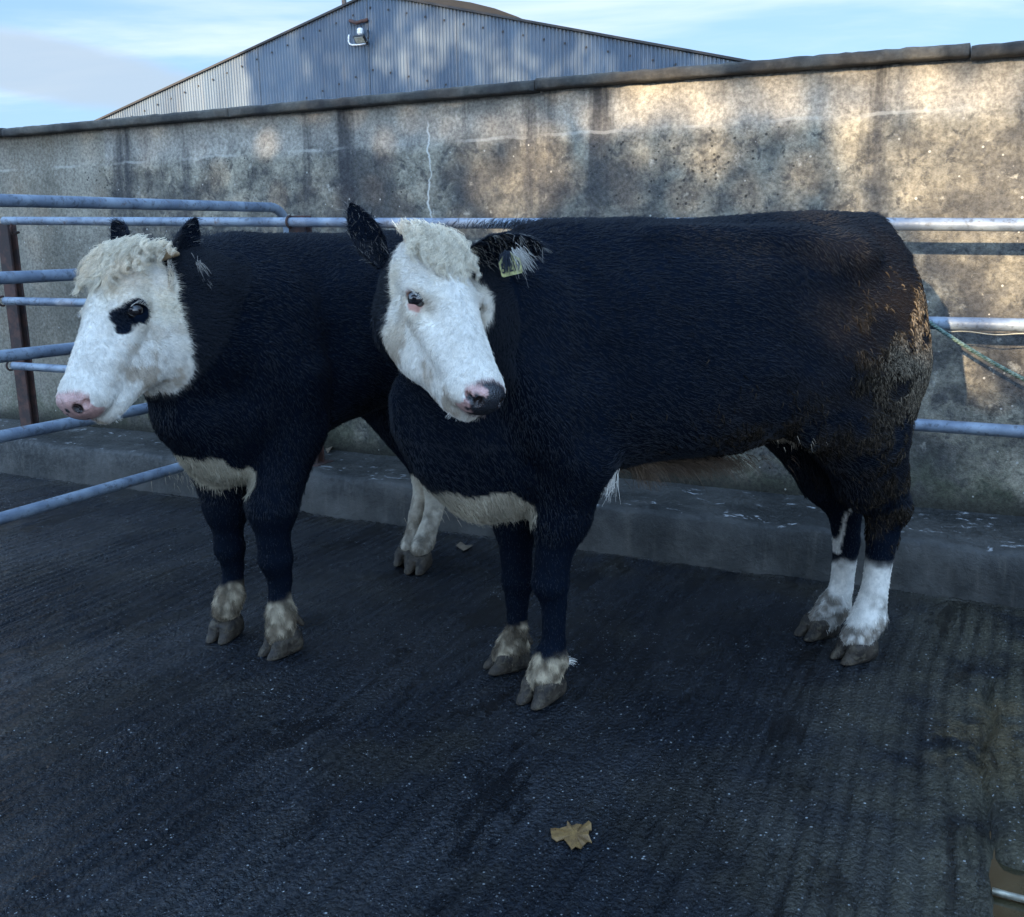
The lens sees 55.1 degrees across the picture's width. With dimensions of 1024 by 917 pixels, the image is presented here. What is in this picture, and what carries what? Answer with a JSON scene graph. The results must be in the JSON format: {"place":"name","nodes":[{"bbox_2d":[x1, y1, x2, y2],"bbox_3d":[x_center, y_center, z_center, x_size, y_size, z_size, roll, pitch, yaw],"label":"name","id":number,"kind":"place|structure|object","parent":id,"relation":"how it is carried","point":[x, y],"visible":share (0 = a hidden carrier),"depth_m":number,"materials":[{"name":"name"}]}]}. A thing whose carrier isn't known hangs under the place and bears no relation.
{"place":"outdoors","nodes":[
{"label":"outdoors","id":0,"kind":"place"},
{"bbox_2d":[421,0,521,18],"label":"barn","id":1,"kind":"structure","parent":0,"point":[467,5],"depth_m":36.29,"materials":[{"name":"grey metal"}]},
{"bbox_2d":[0,472,1023,916],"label":"yard floor","id":2,"kind":"structure","parent":0,"point":[702,742],"depth_m":2.72,"materials":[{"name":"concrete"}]},
{"bbox_2d":[56,215,444,660],"bbox_3d":[-0.763,-0.134,3.591,0.688,1.432,1.973,6,14,27],"label":"black cow","id":3,"kind":"object","parent":2,"relation":"on","point":[259,365],"visible":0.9,"depth_m":3.08},
{"bbox_2d":[456,542,472,550],"bbox_3d":[-0.219,0.398,4.440,0.082,0.012,0.086,5,14,25],"label":"leaf","id":4,"kind":"object","parent":2,"relation":"on","point":[462,546],"visible":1,"depth_m":4.44,"materials":[{"name":"grey plant"}]},
{"bbox_2d":[0,418,1023,608],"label":"raised ledge","id":5,"kind":"object","parent":2,"relation":"on","point":[972,556],"visible":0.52,"depth_m":4.25,"materials":[{"name":"concrete"}]},
{"bbox_2d":[0,215,1023,466],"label":"rail fence","id":6,"kind":"object","parent":5,"relation":"on","point":[14,301],"visible":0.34,"depth_m":4.96,"materials":[{"name":"metal"}]},
{"bbox_2d":[0,194,288,524],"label":"yard gate","id":7,"kind":"structure","parent":6,"relation":"attached to","point":[34,352],"depth_m":4.03,"materials":[{"name":"metal"}]},
{"bbox_2d":[928,315,1023,381],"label":"rope","id":8,"kind":"object","parent":6,"relation":"hanging from","point":[974,351],"visible":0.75,"depth_m":3.59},
{"bbox_2d":[949,331,1023,334],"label":"baling twine","id":9,"kind":"object","parent":6,"relation":"attached to","point":[986,333],"visible":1,"depth_m":3.58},
{"bbox_2d":[550,821,591,849],"bbox_3d":[0.138,0.871,2.271,0.097,0.010,0.112,-1,12,0],"label":"maple leaf","id":10,"kind":"object","parent":2,"relation":"on","point":[574,836],"visible":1,"depth_m":2.27,"materials":[{"name":"brown plant"}]},
{"bbox_2d":[338,199,933,709],"bbox_3d":[0.425,-0.029,2.990,1.778,1.455,0.771,-6,13,-22],"label":"black cow","id":11,"kind":"object","parent":2,"relation":"on","point":[552,377],"visible":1,"depth_m":2.72},
{"bbox_2d":[989,830,1023,916],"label":"puddle","id":12,"kind":"object","parent":2,"relation":"on","point":[1003,877],"depth_m":2.12,"materials":[{"name":"liquid"}]},
{"bbox_2d":[992,887,1023,902],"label":"drain bar","id":13,"kind":"object","parent":12,"relation":"on","point":[1008,895],"visible":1,"depth_m":2.07,"materials":[{"name":"metal"}]},
{"bbox_2d":[0,0,1023,127],"label":"sky","id":14,"kind":"structure","parent":0,"point":[62,61],"materials":[{"name":"blue"}]},
{"label":"ground","id":15,"kind":"structure","parent":0,"visible":0},
{"bbox_2d":[96,0,749,119],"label":"cattle shed","id":16,"kind":"structure","parent":15,"relation":"on","point":[413,45],"depth_m":23.57,"materials":[{"name":"grey metal"}]},
{"bbox_2d":[348,18,367,24],"bbox_3d":[-3.740,-10.623,23.840,0.554,0.171,0.148,5,14,26],"label":"rusty bracket","id":17,"kind":"object","parent":16,"relation":"attached to","point":[355,22],"visible":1,"depth_m":23.79,"materials":[{"name":"metal"}]},
{"bbox_2d":[348,28,368,45],"bbox_3d":[-3.758,-10.233,23.793,0.763,0.386,0.395,5,14,24],"label":"flood light","id":18,"kind":"object","parent":16,"relation":"attached to","point":[359,38],"visible":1,"depth_m":23.68,"materials":[{"name":"white plastic"}]},
{"bbox_2d":[0,40,1023,516],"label":"yard wall","id":19,"kind":"structure","parent":15,"relation":"on","point":[924,132],"depth_m":4.41,"materials":[{"name":"concrete"}]}
]}

